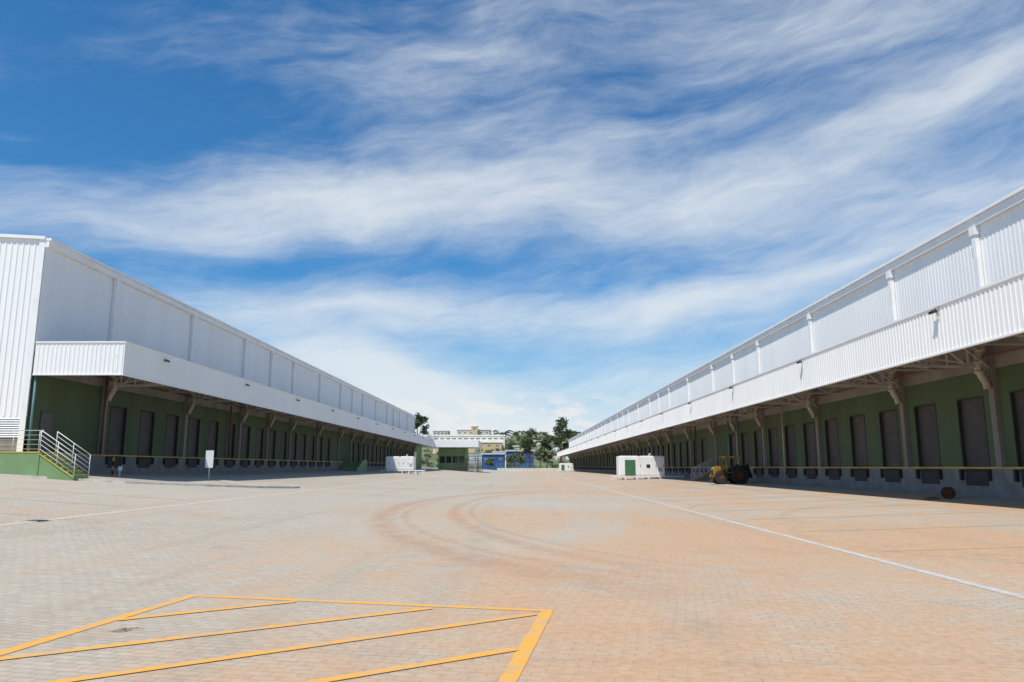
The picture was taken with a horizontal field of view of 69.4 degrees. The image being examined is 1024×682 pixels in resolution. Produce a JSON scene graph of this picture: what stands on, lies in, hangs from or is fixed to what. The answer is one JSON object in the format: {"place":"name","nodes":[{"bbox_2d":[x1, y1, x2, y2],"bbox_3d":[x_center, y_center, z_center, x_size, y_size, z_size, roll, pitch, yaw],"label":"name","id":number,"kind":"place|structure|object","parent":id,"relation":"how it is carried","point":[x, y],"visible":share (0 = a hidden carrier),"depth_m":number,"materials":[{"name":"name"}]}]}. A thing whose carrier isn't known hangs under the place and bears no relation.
{"place":"outdoors","nodes":[
{"label":"outdoors","id":0,"kind":"place"},
{"bbox_2d":[81,472,292,485],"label":"pavement","id":1,"kind":"structure","parent":0,"point":[131,477],"depth_m":39.59,"materials":[{"name":"concrete"}]},
{"bbox_2d":[111,457,114,474],"bbox_3d":[-21.878,6.845,40.554,0.100,0.960,0.100,0,-10,1],"label":"bollard","id":2,"kind":"object","parent":1,"relation":"on","point":[113,460],"visible":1,"depth_m":40.52,"materials":[{"name":"metal"}]},
{"bbox_2d":[205,450,213,479],"bbox_3d":[-17.017,6.992,41.576,0.440,1.660,0.085,0,-10,1],"label":"sign","id":3,"kind":"object","parent":1,"relation":"on","point":[209,459],"visible":1,"depth_m":41.59,"materials":[{"name":"metal"}]},
{"bbox_2d":[421,435,568,467],"bbox_3d":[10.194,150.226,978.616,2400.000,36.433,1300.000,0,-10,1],"label":"hill","id":4,"kind":"structure","parent":0,"point":[435,456],"depth_m":457.40,"materials":[{"name":"green plant"}]},
{"bbox_2d":[432,430,449,434],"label":"building","id":5,"kind":"structure","parent":4,"relation":"on","point":[441,432],"depth_m":596.62,"materials":[{"name":"white paint"}]},
{"bbox_2d":[435,442,501,453],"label":"building","id":6,"kind":"structure","parent":4,"relation":"on","point":[489,445],"depth_m":489.35,"materials":[{"name":"beige paint"}]},
{"bbox_2d":[433,435,505,452],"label":"building","id":7,"kind":"structure","parent":4,"relation":"on","point":[491,438],"depth_m":496.35,"materials":[{"name":"white paint"}]},
{"bbox_2d":[456,429,490,434],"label":"building","id":8,"kind":"structure","parent":4,"relation":"on","point":[468,431],"depth_m":541.75,"materials":[{"name":"white paint"}]},
{"bbox_2d":[468,454,481,464],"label":"building","id":9,"kind":"structure","parent":4,"relation":"on","point":[473,455],"depth_m":395.28,"materials":[{"name":"white metal"}]},
{"bbox_2d":[471,426,478,434],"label":"building","id":10,"kind":"structure","parent":4,"relation":"on","point":[474,430],"depth_m":535.03,"materials":[{"name":"beige paint"}]},
{"bbox_2d":[422,430,571,467],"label":"wood","id":11,"kind":"object","parent":4,"relation":"on","point":[430,465],"visible":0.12,"depth_m":468.98,"materials":[{"name":"green plant"}]},
{"bbox_2d":[492,451,505,467],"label":"building","id":12,"kind":"structure","parent":4,"relation":"on","point":[500,452],"depth_m":355.74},
{"bbox_2d":[503,441,515,450],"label":"tree","id":13,"kind":"object","parent":4,"relation":"on","point":[510,445],"visible":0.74,"depth_m":425.19,"materials":[{"name":"green plant"}]},
{"bbox_2d":[552,453,559,459],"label":"building","id":14,"kind":"structure","parent":4,"relation":"on","point":[555,457],"depth_m":427.56,"materials":[{"name":"paint"}]},
{"bbox_2d":[0,468,1023,681],"bbox_3d":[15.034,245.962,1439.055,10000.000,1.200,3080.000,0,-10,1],"label":"ground","id":15,"kind":"structure","parent":0,"point":[625,588],"depth_m":10.66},
{"bbox_2d":[0,430,72,475],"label":"loading platform","id":16,"kind":"structure","parent":15,"relation":"on","point":[20,463],"depth_m":34.29,"materials":[{"name":"green paint"}]},
{"bbox_2d":[8,498,112,505],"bbox_3d":[-15.112,4.845,22.665,6.300,0.420,0.100,0,-10,1],"label":"parking line","id":17,"kind":"object","parent":15,"relation":"on","point":[55,501],"visible":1,"depth_m":22.64,"materials":[{"name":"paint"}]},
{"bbox_2d":[37,430,90,480],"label":"staircase","id":18,"kind":"structure","parent":15,"relation":"on","point":[56,466],"depth_m":34.31,"materials":[{"name":"green paint"}]},
{"bbox_2d":[15,488,176,499],"bbox_3d":[-15.069,5.558,26.855,6.300,0.420,0.100,0,-10,1],"label":"parking line","id":19,"kind":"object","parent":15,"relation":"on","point":[102,494],"visible":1,"depth_m":26.86,"materials":[{"name":"paint"}]},
{"bbox_2d":[0,474,299,487],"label":"kerb","id":20,"kind":"structure","parent":15,"relation":"on","point":[113,481],"depth_m":35.52,"materials":[{"name":"concrete"}]},
{"bbox_2d":[0,234,433,472],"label":"warehouse","id":21,"kind":"structure","parent":15,"relation":"on","point":[88,345],"depth_m":46.51,"materials":[{"name":"white metal"}]},
{"bbox_2d":[36,411,52,451],"bbox_3d":[-23.599,4.603,37.352,0.070,2.040,0.900,0,-10,1],"label":"personnel door","id":22,"kind":"structure","parent":21,"relation":"in","point":[45,423],"depth_m":37.36,"materials":[{"name":"metal"}]},
{"bbox_2d":[107,407,123,454],"bbox_3d":[-23.705,5.350,44.124,0.018,2.840,1.860,0,-10,1],"label":"loading door","id":23,"kind":"structure","parent":21,"relation":"in","point":[117,414],"depth_m":44.21,"materials":[{"name":"metal"}]},
{"bbox_2d":[138,411,151,455],"bbox_3d":[-23.669,5.937,47.575,0.018,2.840,1.860,0,-10,1],"label":"loading door","id":24,"kind":"structure","parent":21,"relation":"in","point":[146,417],"depth_m":47.74,"materials":[{"name":"metal"}]},
{"bbox_2d":[164,415,176,456],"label":"loading door","id":25,"kind":"structure","parent":21,"relation":"in","point":[171,420],"depth_m":51.16,"materials":[{"name":"metal"}]},
{"bbox_2d":[187,419,197,456],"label":"loading door","id":26,"kind":"structure","parent":21,"relation":"in","point":[193,425],"depth_m":54.62,"materials":[{"name":"metal"}]},
{"bbox_2d":[208,421,216,457],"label":"loading door","id":27,"kind":"structure","parent":21,"relation":"in","point":[213,425],"depth_m":58.16,"materials":[{"name":"metal"}]},
{"bbox_2d":[225,424,233,457],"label":"loading door","id":28,"kind":"structure","parent":21,"relation":"in","point":[232,426],"depth_m":61.55,"materials":[{"name":"metal"}]},
{"bbox_2d":[241,426,248,458],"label":"loading door","id":29,"kind":"structure","parent":21,"relation":"in","point":[245,429],"depth_m":64.95,"materials":[{"name":"metal"}]},
{"bbox_2d":[255,428,261,458],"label":"loading door","id":30,"kind":"structure","parent":21,"relation":"in","point":[259,431],"depth_m":68.43,"materials":[{"name":"metal"}]},
{"bbox_2d":[268,430,273,459],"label":"loading door","id":31,"kind":"structure","parent":21,"relation":"in","point":[271,439],"depth_m":71.98,"materials":[{"name":"metal"}]},
{"bbox_2d":[280,432,284,459],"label":"loading door","id":32,"kind":"structure","parent":21,"relation":"in","point":[282,450],"depth_m":75.34,"materials":[{"name":"metal"}]},
{"bbox_2d":[291,433,295,459],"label":"loading door","id":33,"kind":"structure","parent":21,"relation":"in","point":[293,435],"depth_m":78.97,"materials":[{"name":"metal"}]},
{"bbox_2d":[300,435,304,459],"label":"loading door","id":34,"kind":"structure","parent":21,"relation":"in","point":[303,436],"depth_m":82.28,"materials":[{"name":"metal"}]},
{"bbox_2d":[309,436,312,460],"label":"loading door","id":35,"kind":"structure","parent":21,"relation":"in","point":[311,437],"depth_m":85.81,"materials":[{"name":"metal"}]},
{"bbox_2d":[318,437,320,460],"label":"loading door","id":36,"kind":"structure","parent":21,"relation":"in","point":[319,443],"depth_m":89.25,"materials":[{"name":"metal"}]},
{"bbox_2d":[325,438,328,460],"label":"loading door","id":37,"kind":"structure","parent":21,"relation":"in","point":[327,440],"depth_m":92.53,"materials":[{"name":"metal"}]},
{"bbox_2d":[351,442,352,461],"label":"loading door","id":38,"kind":"structure","parent":21,"relation":"in","point":[352,442],"depth_m":106.82,"materials":[{"name":"metal"}]},
{"bbox_2d":[0,473,461,525],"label":"drain channel dusty","id":39,"kind":"object","parent":15,"relation":"on","point":[178,505],"visible":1,"depth_m":23.10,"materials":[{"name":"grey concrete"}]},
{"bbox_2d":[25,520,48,521],"bbox_3d":[-11.098,4.203,17.255,0.400,0.043,0.460,0,-10,1],"label":"drain cover","id":40,"kind":"object","parent":39,"relation":"on","point":[36,520],"visible":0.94,"depth_m":17.21,"materials":[{"name":"grey metal"}]},
{"bbox_2d":[0,601,536,681],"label":"road marking hatch","id":41,"kind":"object","parent":15,"relation":"on","point":[383,670],"visible":1,"depth_m":6.58,"materials":[{"name":"yellow paint"}]},
{"bbox_2d":[0,596,552,681],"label":"road marking sides","id":42,"kind":"object","parent":15,"relation":"on","point":[515,666],"visible":1,"depth_m":6.93,"materials":[{"name":"yellow paint"}]},
{"bbox_2d":[338,460,366,470],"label":"access ramp","id":43,"kind":"structure","parent":15,"relation":"on","point":[354,466],"depth_m":99.22,"materials":[{"name":"green paint"}]},
{"bbox_2d":[188,594,552,611],"bbox_3d":[-1.810,3.121,8.825,4.653,0.001,0.130,-2,-10,12],"label":"road marking box","id":44,"kind":"object","parent":15,"relation":"on","point":[430,605],"visible":1,"depth_m":8.76,"materials":[{"name":"yellow paint"}]},
{"bbox_2d":[380,454,424,474],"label":"generator set","id":45,"kind":"object","parent":15,"relation":"on","point":[401,463],"visible":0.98,"depth_m":104.72,"materials":[{"name":"metal"}]},
{"bbox_2d":[386,458,389,468],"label":"cabinet door","id":46,"kind":"structure","parent":45,"relation":"in","point":[387,459],"depth_m":104.72,"materials":[{"name":"grey metal"}]},
{"bbox_2d":[391,458,394,468],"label":"cabinet door","id":47,"kind":"structure","parent":45,"relation":"in","point":[392,459],"depth_m":104.72,"materials":[{"name":"white metal"}]},
{"bbox_2d":[395,458,398,468],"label":"cabinet door","id":48,"kind":"structure","parent":45,"relation":"in","point":[397,459],"depth_m":104.72,"materials":[{"name":"white metal"}]},
{"bbox_2d":[400,458,403,468],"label":"cabinet door","id":49,"kind":"structure","parent":45,"relation":"in","point":[401,459],"depth_m":104.70,"materials":[{"name":"white metal"}]},
{"bbox_2d":[405,458,408,468],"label":"cabinet door","id":50,"kind":"structure","parent":45,"relation":"in","point":[406,459],"depth_m":104.70,"materials":[{"name":"white metal"}]},
{"bbox_2d":[409,458,412,468],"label":"cabinet door","id":51,"kind":"structure","parent":45,"relation":"in","point":[411,459],"depth_m":104.70,"materials":[{"name":"white metal"}]},
{"bbox_2d":[415,412,431,435],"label":"tree","id":52,"kind":"object","parent":15,"relation":"on","point":[420,419],"visible":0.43,"depth_m":211.38,"materials":[{"name":"green plant"}]},
{"bbox_2d":[414,435,432,468],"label":"annex building","id":53,"kind":"structure","parent":15,"relation":"on","point":[418,452],"depth_m":175.39,"materials":[{"name":"green paint"}]},
{"bbox_2d":[422,440,481,471],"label":"gatehouse","id":54,"kind":"object","parent":15,"relation":"on","point":[449,451],"visible":0.55,"depth_m":185.65,"materials":[{"name":"green paint"}]},
{"bbox_2d":[440,456,444,462],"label":"window","id":55,"kind":"structure","parent":54,"relation":"in","point":[442,458],"depth_m":185.74,"materials":[{"name":"black glass"}]},
{"bbox_2d":[446,456,450,462],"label":"window","id":56,"kind":"structure","parent":54,"relation":"in","point":[448,458],"depth_m":185.74,"materials":[{"name":"black glass"}]},
{"bbox_2d":[455,458,482,471],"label":"entrance gate","id":57,"kind":"structure","parent":15,"relation":"on","point":[467,468],"depth_m":180.61,"materials":[{"name":"metal"}]},
{"bbox_2d":[485,458,494,469],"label":"tree","id":58,"kind":"object","parent":15,"relation":"on","point":[489,461],"visible":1,"depth_m":307.39,"materials":[{"name":"green plant"}]},
{"bbox_2d":[481,453,505,469],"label":"building","id":59,"kind":"structure","parent":15,"relation":"on","point":[499,461],"depth_m":314.02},
{"bbox_2d":[505,454,518,466],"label":"tree","id":60,"kind":"object","parent":15,"relation":"on","point":[510,458],"visible":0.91,"depth_m":307.04,"materials":[{"name":"green plant"}]},
{"bbox_2d":[512,451,525,467],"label":"tree","id":61,"kind":"object","parent":15,"relation":"on","point":[518,458],"visible":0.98,"depth_m":300.67,"materials":[{"name":"green plant"}]},
{"bbox_2d":[505,450,534,467],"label":"building","id":62,"kind":"structure","parent":15,"relation":"on","point":[512,452],"depth_m":317.92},
{"bbox_2d":[497,468,558,470],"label":"perimeter wall","id":63,"kind":"structure","parent":15,"relation":"on","point":[521,469],"depth_m":295.53,"materials":[{"name":"white concrete"}]},
{"bbox_2d":[519,427,541,467],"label":"tree","id":64,"kind":"object","parent":15,"relation":"on","point":[528,442],"visible":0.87,"depth_m":307.98,"materials":[{"name":"green plant"}]},
{"bbox_2d":[535,446,547,467],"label":"tree","id":65,"kind":"object","parent":15,"relation":"on","point":[540,450],"visible":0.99,"depth_m":302.09,"materials":[{"name":"green plant"}]},
{"bbox_2d":[540,434,552,467],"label":"tree","id":66,"kind":"object","parent":15,"relation":"on","point":[545,443],"visible":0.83,"depth_m":317.83,"materials":[{"name":"green plant"}]},
{"bbox_2d":[547,417,571,462],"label":"tree","id":67,"kind":"object","parent":15,"relation":"on","point":[562,423],"visible":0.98,"depth_m":309.08,"materials":[{"name":"green plant"}]},
{"bbox_2d":[557,462,574,471],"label":"generator set","id":68,"kind":"object","parent":15,"relation":"on","point":[563,467],"visible":0.98,"depth_m":211.78,"materials":[{"name":"metal"}]},
{"bbox_2d":[562,429,578,449],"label":"tree","id":69,"kind":"object","parent":15,"relation":"on","point":[573,432],"visible":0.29,"depth_m":327.04,"materials":[{"name":"green plant"}]},
{"bbox_2d":[611,453,684,479],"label":"small utility building","id":70,"kind":"structure","parent":15,"relation":"on","point":[648,466],"depth_m":82.64,"materials":[{"name":"metal"}]},
{"bbox_2d":[619,457,625,474],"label":"cabinet door","id":71,"kind":"structure","parent":70,"relation":"in","point":[622,464],"depth_m":82.68,"materials":[{"name":"white metal"}]},
{"bbox_2d":[635,457,641,474],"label":"cabinet door","id":72,"kind":"structure","parent":70,"relation":"in","point":[637,459],"depth_m":82.66,"materials":[{"name":"white metal"}]},
{"bbox_2d":[642,457,648,474],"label":"cabinet door","id":73,"kind":"structure","parent":70,"relation":"in","point":[645,460],"depth_m":82.66,"materials":[{"name":"white metal"}]},
{"bbox_2d":[650,457,656,474],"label":"cabinet door","id":74,"kind":"structure","parent":70,"relation":"in","point":[653,466],"depth_m":82.62,"materials":[{"name":"white metal"}]},
{"bbox_2d":[657,457,663,474],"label":"cabinet door","id":75,"kind":"structure","parent":70,"relation":"in","point":[660,460],"depth_m":82.66,"materials":[{"name":"white metal"}]},
{"bbox_2d":[691,456,719,480],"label":"staircase","id":76,"kind":"structure","parent":15,"relation":"on","point":[704,477],"depth_m":68.99,"materials":[{"name":"grey metal"}]},
{"bbox_2d":[708,456,751,483],"bbox_3d":[16.806,9.964,56.966,3.220,2.150,1.640,0,-10,1],"label":"tractor","id":77,"kind":"object","parent":15,"relation":"on","point":[736,473],"visible":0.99,"depth_m":56.22,"materials":[{"name":"yellow metal"}]},
{"bbox_2d":[549,474,1023,598],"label":"painted line","id":78,"kind":"object","parent":15,"relation":"on","point":[948,577],"visible":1,"depth_m":12.82,"materials":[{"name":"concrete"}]},
{"bbox_2d":[557,185,1023,498],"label":"warehouse","id":79,"kind":"structure","parent":15,"relation":"on","point":[889,383],"depth_m":36.39,"materials":[{"name":"white metal"}]},
{"bbox_2d":[669,444,670,466],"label":"loading door","id":80,"kind":"structure","parent":79,"relation":"in","point":[669,444],"depth_m":93.01,"materials":[{"name":"metal"}]},
{"bbox_2d":[675,444,676,466],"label":"loading door","id":81,"kind":"structure","parent":79,"relation":"in","point":[675,444],"depth_m":89.73,"materials":[{"name":"metal"}]},
{"bbox_2d":[681,442,683,466],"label":"loading door","id":82,"kind":"structure","parent":79,"relation":"in","point":[682,442],"depth_m":86.14,"materials":[{"name":"metal"}]},
{"bbox_2d":[687,441,690,466],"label":"loading door","id":83,"kind":"structure","parent":79,"relation":"in","point":[689,465],"depth_m":82.62,"materials":[{"name":"metal"}]},
{"bbox_2d":[703,439,706,466],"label":"loading door","id":84,"kind":"structure","parent":79,"relation":"in","point":[704,444],"depth_m":75.85,"materials":[{"name":"metal"}]},
{"bbox_2d":[731,435,735,465],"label":"loading door","id":85,"kind":"structure","parent":79,"relation":"in","point":[733,443],"depth_m":65.57,"materials":[{"name":"metal"}]},
{"bbox_2d":[743,433,748,465],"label":"loading door","id":86,"kind":"structure","parent":79,"relation":"in","point":[745,440],"depth_m":62.11,"materials":[{"name":"metal"}]},
{"bbox_2d":[756,431,762,466],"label":"loading door","id":87,"kind":"structure","parent":79,"relation":"in","point":[758,433],"depth_m":58.49,"materials":[{"name":"metal"}]},
{"bbox_2d":[770,429,777,466],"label":"loading door","id":88,"kind":"structure","parent":79,"relation":"in","point":[774,450],"depth_m":55.04,"materials":[{"name":"metal"}]},
{"bbox_2d":[787,426,795,466],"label":"loading door","id":89,"kind":"structure","parent":79,"relation":"in","point":[790,430],"depth_m":51.59,"materials":[{"name":"metal"}]},
{"bbox_2d":[806,423,816,466],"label":"loading door","id":90,"kind":"structure","parent":79,"relation":"in","point":[810,437],"depth_m":48.08,"materials":[{"name":"metal"}]},
{"bbox_2d":[827,419,839,466],"bbox_3d":[19.424,6.125,44.506,0.018,2.840,1.860,0,-10,1],"label":"loading door","id":91,"kind":"structure","parent":79,"relation":"in","point":[832,424],"depth_m":44.67,"materials":[{"name":"metal"}]},
{"bbox_2d":[852,415,867,466],"bbox_3d":[19.388,5.538,41.055,0.018,2.840,1.860,0,-10,1],"label":"loading door","id":92,"kind":"structure","parent":79,"relation":"in","point":[858,421],"depth_m":41.17,"materials":[{"name":"metal"}]},
{"bbox_2d":[882,411,900,466],"bbox_3d":[19.352,4.950,37.605,0.018,2.840,1.860,0,-10,1],"label":"loading door","id":93,"kind":"structure","parent":79,"relation":"in","point":[890,430],"depth_m":37.72,"materials":[{"name":"metal"}]},
{"bbox_2d":[917,405,940,466],"bbox_3d":[19.316,4.363,34.155,0.018,2.840,1.860,0,-10,1],"label":"loading door","id":94,"kind":"structure","parent":79,"relation":"in","point":[926,414],"depth_m":34.28,"materials":[{"name":"metal"}]},
{"bbox_2d":[928,309,938,314],"bbox_3d":[14.300,-0.991,25.076,0.253,0.170,0.260,0,-10,1],"label":"floodlight","id":95,"kind":"object","parent":79,"relation":"attached to","point":[933,311],"visible":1,"depth_m":24.98,"materials":[{"name":"grey metal"}]},
{"bbox_2d":[961,398,989,466],"bbox_3d":[19.280,3.776,30.705,0.018,2.840,1.860,0,-10,1],"label":"loading door","id":96,"kind":"structure","parent":79,"relation":"in","point":[976,448],"depth_m":30.81,"materials":[{"name":"metal"}]},
{"bbox_2d":[1014,391,1023,466],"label":"loading door","id":97,"kind":"structure","parent":79,"relation":"in","point":[1019,396],"depth_m":27.96,"materials":[{"name":"metal"}]},
{"bbox_2d":[748,512,975,519],"bbox_3d":[10.937,5.279,22.370,7.600,0.235,0.100,0,-10,1],"label":"parking line","id":98,"kind":"object","parent":15,"relation":"on","point":[874,515],"visible":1,"depth_m":22.37,"materials":[{"name":"paint"}]},
{"bbox_2d":[800,524,1023,531],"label":"parking line","id":99,"kind":"object","parent":15,"relation":"on","point":[906,528],"visible":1,"depth_m":18.18,"materials":[{"name":"paint"}]},
{"bbox_2d":[921,496,941,498],"bbox_3d":[16.609,6.212,29.289,0.616,0.090,0.490,0,-10,1],"label":"timber pallet","id":100,"kind":"object","parent":15,"relation":"on","point":[934,497],"visible":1,"depth_m":29.11,"materials":[{"name":"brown wood"}]},
{"bbox_2d":[941,487,955,498],"bbox_3d":[17.360,6.043,29.426,0.470,0.470,0.230,0,-10,1],"label":"cable drum","id":101,"kind":"object","parent":15,"relation":"on","point":[948,492],"visible":1,"depth_m":29.32,"materials":[{"name":"brown wood"}]},
{"bbox_2d":[886,546,1023,550],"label":"parking line","id":102,"kind":"object","parent":15,"relation":"on","point":[954,548],"visible":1,"depth_m":14.00,"materials":[{"name":"paint"}]},
{"bbox_2d":[0,0,1023,435],"label":"sky","id":103,"kind":"structure","parent":0,"point":[499,215],"materials":[{"name":"blue"}]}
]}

